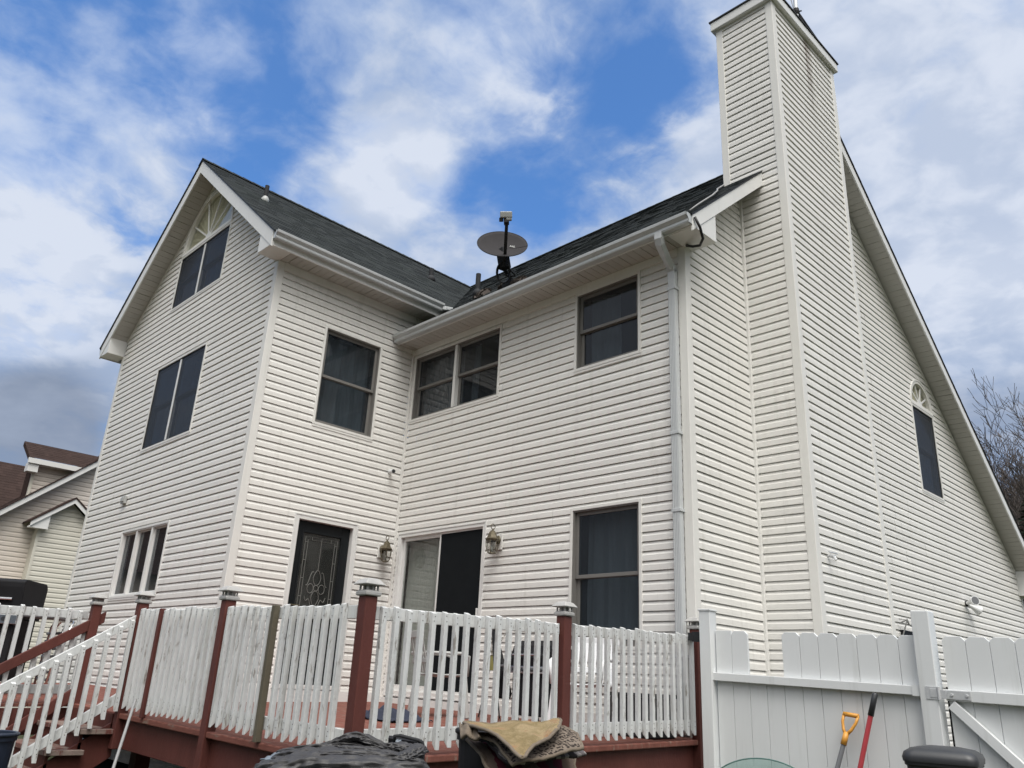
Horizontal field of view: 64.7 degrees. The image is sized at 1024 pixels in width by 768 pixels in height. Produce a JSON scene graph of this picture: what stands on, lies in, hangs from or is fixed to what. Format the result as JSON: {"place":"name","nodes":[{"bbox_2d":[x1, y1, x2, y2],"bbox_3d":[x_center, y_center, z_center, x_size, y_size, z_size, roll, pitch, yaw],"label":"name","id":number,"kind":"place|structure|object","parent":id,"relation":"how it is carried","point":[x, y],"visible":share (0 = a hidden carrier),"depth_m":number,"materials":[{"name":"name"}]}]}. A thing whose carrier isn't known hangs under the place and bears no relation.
{"place":"outdoors","nodes":[
{"label":"outdoors","id":0,"kind":"place"},
{"bbox_2d":[17,735,53,759],"bbox_3d":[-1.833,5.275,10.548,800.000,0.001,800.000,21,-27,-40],"label":"ground","id":1,"kind":"structure","parent":0,"point":[22,737],"depth_m":14.90,"materials":[{"name":"soil"}]},
{"bbox_2d":[0,730,19,767],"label":"blue tub","id":2,"kind":"object","parent":1,"relation":"on","point":[8,738],"visible":1,"depth_m":5.58,"materials":[{"name":"plastic"}]},
{"bbox_2d":[0,441,98,707],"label":"neighbour house","id":3,"kind":"structure","parent":1,"relation":"on","point":[43,505],"depth_m":22.61,"materials":[{"name":"beige"}]},
{"bbox_2d":[0,612,135,767],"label":"deck stairs","id":4,"kind":"structure","parent":1,"relation":"on","point":[63,743],"depth_m":7.16,"materials":[{"name":"white paint"}]},
{"bbox_2d":[47,759,128,767],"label":"ground fabric","id":5,"kind":"object","parent":1,"relation":"on","point":[107,763],"depth_m":11.49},
{"bbox_2d":[0,578,703,767],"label":"deck","id":6,"kind":"structure","parent":1,"relation":"on","point":[185,714],"depth_m":6.23,"materials":[{"name":"white paint"}]},
{"bbox_2d":[0,578,72,680],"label":"gas grill","id":7,"kind":"object","parent":6,"relation":"on","point":[19,592],"visible":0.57,"depth_m":9.18,"materials":[{"name":"black metal"}]},
{"bbox_2d":[33,621,75,694],"bbox_3d":[-5.436,3.211,9.536,0.199,0.835,0.668,21,-27,-40],"label":"lounge chair","id":8,"kind":"object","parent":6,"relation":"on","point":[46,680],"visible":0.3,"depth_m":9.53,"materials":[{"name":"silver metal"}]},
{"bbox_2d":[112,699,136,767],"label":"broom pole","id":9,"kind":"object","parent":6,"relation":"on","point":[124,734],"visible":1,"depth_m":6.53,"materials":[{"name":"white metal"}]},
{"bbox_2d":[365,705,432,721],"bbox_3d":[-1.211,3.264,8.028,0.504,0.128,0.754,21,-27,-40],"label":"blue cloth","id":10,"kind":"object","parent":6,"relation":"on","point":[393,714],"visible":0.42,"depth_m":7.86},
{"bbox_2d":[407,630,470,718],"bbox_3d":[-0.817,3.166,8.823,0.599,0.870,0.556,12,-22,-22],"label":"patio chair","id":11,"kind":"object","parent":6,"relation":"on","point":[413,637],"visible":0.31,"depth_m":8.70,"materials":[{"name":"grey plastic"}]},
{"bbox_2d":[478,635,504,718],"bbox_3d":[-0.205,3.253,9.065,0.260,0.915,0.268,21,-27,-40],"label":"patio chair","id":12,"kind":"object","parent":6,"relation":"on","point":[491,661],"visible":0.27,"depth_m":9.06,"materials":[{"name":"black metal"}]},
{"bbox_2d":[492,629,511,698],"bbox_3d":[-0.134,3.095,8.678,0.173,0.980,0.334,21,-27,-40],"label":"patio umbrella","id":13,"kind":"object","parent":6,"relation":"on","point":[501,671],"visible":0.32,"depth_m":8.63,"materials":[{"name":"black fabric"}]},
{"bbox_2d":[500,641,571,721],"bbox_3d":[0.280,3.037,8.213,0.425,0.814,1.036,21,-27,-40],"label":"patio chair","id":14,"kind":"object","parent":6,"relation":"on","point":[531,678],"visible":0.27,"depth_m":8.10,"materials":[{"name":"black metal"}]},
{"bbox_2d":[548,637,619,736],"bbox_3d":[0.691,2.819,7.590,0.556,0.870,0.599,-7,-22,24],"label":"patio chair","id":15,"kind":"object","parent":6,"relation":"on","point":[550,666],"visible":0.16,"depth_m":7.79,"materials":[{"name":"white plastic"}]},
{"bbox_2d":[610,692,676,738],"bbox_3d":[1.207,3.066,7.483,0.380,0.375,0.540,21,-27,-40],"label":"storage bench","id":16,"kind":"object","parent":6,"relation":"on","point":[650,736],"visible":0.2,"depth_m":7.33,"materials":[{"name":"beige plastic"}]},
{"bbox_2d":[455,727,487,767],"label":"rug bin","id":17,"kind":"object","parent":1,"relation":"on","point":[468,756],"visible":0.12,"depth_m":4.03,"materials":[{"name":"black plastic"}]},
{"bbox_2d":[465,738,576,767],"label":"bin","id":18,"kind":"object","parent":17,"relation":"in","point":[487,755],"visible":0.4,"depth_m":3.83,"materials":[{"name":"black plastic"}]},
{"bbox_2d":[478,738,586,765],"bbox_3d":[0.088,1.736,3.844,0.438,0.126,0.329,11,-22,-20],"label":"rug","id":19,"kind":"object","parent":18,"relation":"on","point":[501,757],"visible":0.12,"depth_m":3.75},
{"bbox_2d":[479,725,583,766],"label":"rug","id":20,"kind":"object","parent":19,"relation":"on","point":[564,740],"visible":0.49,"depth_m":3.67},
{"bbox_2d":[462,717,562,759],"bbox_3d":[0.100,1.632,3.749,0.487,0.156,0.585,12,-22,-23],"label":"rug","id":21,"kind":"object","parent":20,"relation":"on","point":[521,740],"visible":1,"depth_m":3.69,"materials":[{"name":"beige fabric"}]},
{"bbox_2d":[458,722,480,740],"bbox_3d":[-0.212,1.656,3.855,0.084,0.077,0.262,8,-21,-12],"label":"rug","id":22,"kind":"object","parent":21,"relation":"on","point":[469,732],"visible":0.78,"depth_m":3.80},
{"bbox_2d":[53,0,1023,767],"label":"house","id":23,"kind":"structure","parent":1,"relation":"on","point":[749,414],"depth_m":10.83,"materials":[{"name":"plastic"}]},
{"bbox_2d":[120,496,126,503],"bbox_3d":[-6.226,1.857,12.939,0.055,0.120,0.150,21,-27,-40],"label":"cable box","id":24,"kind":"object","parent":23,"relation":"attached to","point":[123,500],"visible":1,"depth_m":12.90,"materials":[{"name":"grey plastic"}]},
{"bbox_2d":[108,520,193,600],"bbox_3d":[-5.177,2.741,12.162,0.926,1.065,1.774,21,-27,-40],"label":"window","id":25,"kind":"structure","parent":23,"relation":"in","point":[138,563],"depth_m":12.31,"materials":[{"name":"clear glass"}]},
{"bbox_2d":[140,342,207,453],"bbox_3d":[-5.014,0.372,13.000,0.926,1.480,1.863,21,-27,-40],"label":"window","id":26,"kind":"structure","parent":23,"relation":"in","point":[173,402],"depth_m":13.18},
{"bbox_2d":[170,190,234,313],"bbox_3d":[-4.869,-2.258,13.963,0.932,2.070,1.894,21,-27,-40],"label":"window","id":27,"kind":"structure","parent":23,"relation":"in","point":[203,257],"depth_m":13.98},
{"bbox_2d":[270,512,358,690],"bbox_3d":[-2.647,2.867,10.660,1.003,2.168,0.340,21,-27,-40],"label":"back door","id":28,"kind":"structure","parent":23,"relation":"in","point":[309,566],"depth_m":10.89,"materials":[{"name":"black glass"}]},
{"bbox_2d":[297,325,382,441],"bbox_3d":[-2.672,0.096,11.970,1.012,1.515,0.926,21,-27,-40],"label":"window","id":29,"kind":"structure","parent":23,"relation":"in","point":[346,395],"depth_m":11.85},
{"bbox_2d":[377,535,391,562],"bbox_3d":[-1.781,2.320,11.364,0.184,0.379,0.208,21,-27,-40],"label":"wall lantern","id":30,"kind":"object","parent":23,"relation":"attached to","point":[384,548],"depth_m":11.34,"materials":[{"name":"metal"}]},
{"bbox_2d":[383,521,493,701],"bbox_3d":[-0.708,3.102,10.925,0.926,2.179,1.855,21,-27,-40],"label":"sliding door","id":31,"kind":"structure","parent":23,"relation":"in","point":[446,574],"depth_m":10.73,"materials":[{"name":"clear glass"}]},
{"bbox_2d":[409,324,512,425],"bbox_3d":[-0.521,0.016,12.043,0.926,1.103,1.941,21,-27,-40],"label":"window","id":32,"kind":"structure","parent":23,"relation":"in","point":[462,374],"depth_m":12.19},
{"bbox_2d":[472,288,491,298],"bbox_3d":[-0.453,-1.405,12.549,0.302,0.246,0.240,-8,-23,28],"label":"leaf clump","id":33,"kind":"object","parent":23,"relation":"on","point":[482,292],"visible":0.92,"depth_m":12.48,"materials":[{"name":"brown plant"}]},
{"bbox_2d":[485,524,502,553],"bbox_3d":[-0.227,1.929,10.041,0.208,0.379,0.184,21,-27,-40],"label":"wall lantern","id":34,"kind":"object","parent":23,"relation":"attached to","point":[493,537],"depth_m":10.02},
{"bbox_2d":[477,211,527,287],"bbox_3d":[-0.072,-1.841,11.314,0.852,1.020,0.787,21,-27,-40],"label":"satellite dish","id":35,"kind":"object","parent":23,"relation":"attached to","point":[504,246],"visible":0.99,"depth_m":11.43,"materials":[{"name":"grey paint"}]},
{"bbox_2d":[573,270,656,374],"bbox_3d":[1.473,-0.613,10.135,0.926,1.105,1.024,21,-27,-40],"label":"window","id":36,"kind":"structure","parent":23,"relation":"in","point":[607,330],"depth_m":10.14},
{"bbox_2d":[568,498,668,653],"bbox_3d":[1.326,2.215,9.085,0.926,1.595,1.014,21,-27,-40],"label":"window","id":37,"kind":"structure","parent":23,"relation":"in","point":[605,550],"depth_m":9.03,"materials":[{"name":"black glass"}]},
{"bbox_2d":[685,216,703,247],"bbox_3d":[2.060,-1.663,9.055,0.141,0.236,0.457,3,-20,0],"label":"drip cable","id":38,"kind":"object","parent":23,"relation":"attached to","point":[701,234],"visible":1,"depth_m":8.92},
{"bbox_2d":[689,184,723,210],"bbox_3d":[2.461,-2.311,9.899,0.132,1.427,1.740,-8,-23,27],"label":"roof cable","id":39,"kind":"object","parent":23,"relation":"on","point":[705,199],"visible":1,"depth_m":9.43,"materials":[{"name":"white plastic"}]},
{"bbox_2d":[791,0,817,38],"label":"antenna mast","id":40,"kind":"object","parent":23,"relation":"on","point":[796,8],"visible":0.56,"depth_m":11.85,"materials":[{"name":"metal"}]},
{"bbox_2d":[827,551,837,560],"bbox_3d":[3.470,1.873,8.753,0.192,0.108,0.112,39,-41,-58],"label":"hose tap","id":41,"kind":"object","parent":23,"relation":"attached to","point":[833,555],"visible":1,"depth_m":8.70,"materials":[{"name":"metal"}]},
{"bbox_2d":[899,618,912,634],"bbox_3d":[5.615,3.479,11.366,0.627,0.312,0.119,21,-27,-40],"label":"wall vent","id":42,"kind":"object","parent":23,"relation":"attached to","point":[904,632],"depth_m":11.26,"materials":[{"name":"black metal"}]},
{"bbox_2d":[881,379,944,502],"bbox_3d":[6.738,1.015,14.079,0.988,2.082,0.932,21,-27,-40],"label":"window","id":43,"kind":"structure","parent":23,"relation":"in","point":[926,444],"depth_m":14.02,"materials":[{"name":"black glass"}]},
{"bbox_2d":[965,596,982,614],"bbox_3d":[7.615,3.651,13.305,0.442,0.274,0.240,21,-27,-40],"label":"floodlight","id":44,"kind":"object","parent":23,"relation":"attached to","point":[974,601],"visible":1,"depth_m":13.31,"materials":[{"name":"grey paint"}]},
{"bbox_2d":[688,609,949,767],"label":"privacy fence","id":45,"kind":"object","parent":1,"relation":"on","point":[792,717],"visible":0.99,"depth_m":6.51,"materials":[{"name":"white plastic"}]},
{"bbox_2d":[925,636,1023,767],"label":"fence gate","id":46,"kind":"structure","parent":45,"relation":"attached to","point":[983,693],"depth_m":5.70,"materials":[{"name":"white plastic"}]},
{"bbox_2d":[946,687,955,746],"bbox_3d":[3.192,2.929,5.714,0.037,1.470,0.037,11,-22,-20],"label":"steel pole","id":47,"kind":"object","parent":46,"relation":"attached to","point":[951,723],"visible":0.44,"depth_m":5.88,"materials":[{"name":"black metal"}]},
{"bbox_2d":[835,712,859,767],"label":"shovel","id":48,"kind":"object","parent":1,"relation":"on","point":[844,740],"visible":1,"depth_m":6.19,"materials":[{"name":"yellow plastic"}]},
{"bbox_2d":[857,692,877,767],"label":"red handle tool","id":49,"kind":"object","parent":1,"relation":"on","point":[872,706],"visible":1,"depth_m":6.06,"materials":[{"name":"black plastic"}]},
{"bbox_2d":[902,745,984,767],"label":"wheelie bin","id":50,"kind":"object","parent":1,"relation":"on","point":[930,756],"visible":1,"depth_m":4.95,"materials":[{"name":"black plastic"}]},
{"bbox_2d":[968,368,1023,601],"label":"bare tree","id":51,"kind":"object","parent":1,"relation":"on","point":[1017,465],"visible":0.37,"depth_m":27.53,"materials":[{"name":"brown plant"}]},
{"bbox_2d":[974,425,1023,536],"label":"bare tree","id":52,"kind":"object","parent":1,"relation":"on","point":[997,466],"visible":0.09,"depth_m":30.97,"materials":[{"name":"brown plant"}]},
{"bbox_2d":[976,394,1023,534],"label":"bare tree","id":53,"kind":"object","parent":1,"relation":"on","point":[994,463],"visible":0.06,"depth_m":27.91,"materials":[{"name":"brown plant"}]},
{"bbox_2d":[992,457,1021,505],"bbox_3d":[21.643,8.567,33.327,6.671,11.983,7.170,-14,-26,38],"label":"bare tree","id":54,"kind":"object","parent":1,"relation":"on","point":[1006,481],"visible":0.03,"depth_m":34.48,"materials":[{"name":"brown plant"}]},
{"bbox_2d":[1002,467,1023,534],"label":"bare tree","id":55,"kind":"object","parent":1,"relation":"on","point":[1012,493],"visible":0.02,"depth_m":32.50,"materials":[{"name":"brown plant"}]},
{"bbox_2d":[0,0,1023,494],"label":"sky","id":56,"kind":"structure","parent":0,"point":[410,126],"materials":[{"name":"blue"}]},
{"bbox_2d":[510,275,526,284],"bbox_3d":[0.084,-1.457,11.408,0.234,0.210,0.265,21,-27,-40],"label":"leaf clump","id":57,"kind":"object","parent":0,"point":[518,279],"visible":0.76,"depth_m":11.34,"materials":[{"name":"brown plant"}]},
{"bbox_2d":[721,758,793,767],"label":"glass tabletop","id":58,"kind":"object","parent":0,"point":[756,758],"visible":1,"depth_m":6.62,"materials":[{"name":"clear glass"}]},
{"bbox_2d":[1016,500,1023,535],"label":"evergreen tree","id":59,"kind":"object","parent":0,"point":[1022,530],"visible":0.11,"depth_m":24.90,"materials":[{"name":"green plant"}]},
{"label":"covered table","id":60,"kind":"object","parent":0,"visible":0},
{"bbox_2d":[260,752,279,759],"bbox_3d":[-0.956,1.626,3.493,0.186,0.063,0.391,21,-27,-40],"label":"plastic sheet","id":61,"kind":"object","parent":60,"relation":"on","point":[268,757],"visible":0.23,"depth_m":3.51,"materials":[{"name":"white plastic"}]},
{"bbox_2d":[253,731,429,767],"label":"tarp","id":62,"kind":"object","parent":60,"relation":"on","point":[355,749],"visible":1,"depth_m":3.38,"materials":[{"name":"black plastic"}]},
{"bbox_2d":[388,734,424,760],"bbox_3d":[-0.506,2.012,3.758,0.204,0.725,0.365,1,-20,5],"label":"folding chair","id":63,"kind":"object","parent":60,"relation":"on","point":[406,738],"visible":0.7,"depth_m":3.72,"materials":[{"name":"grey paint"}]}
]}

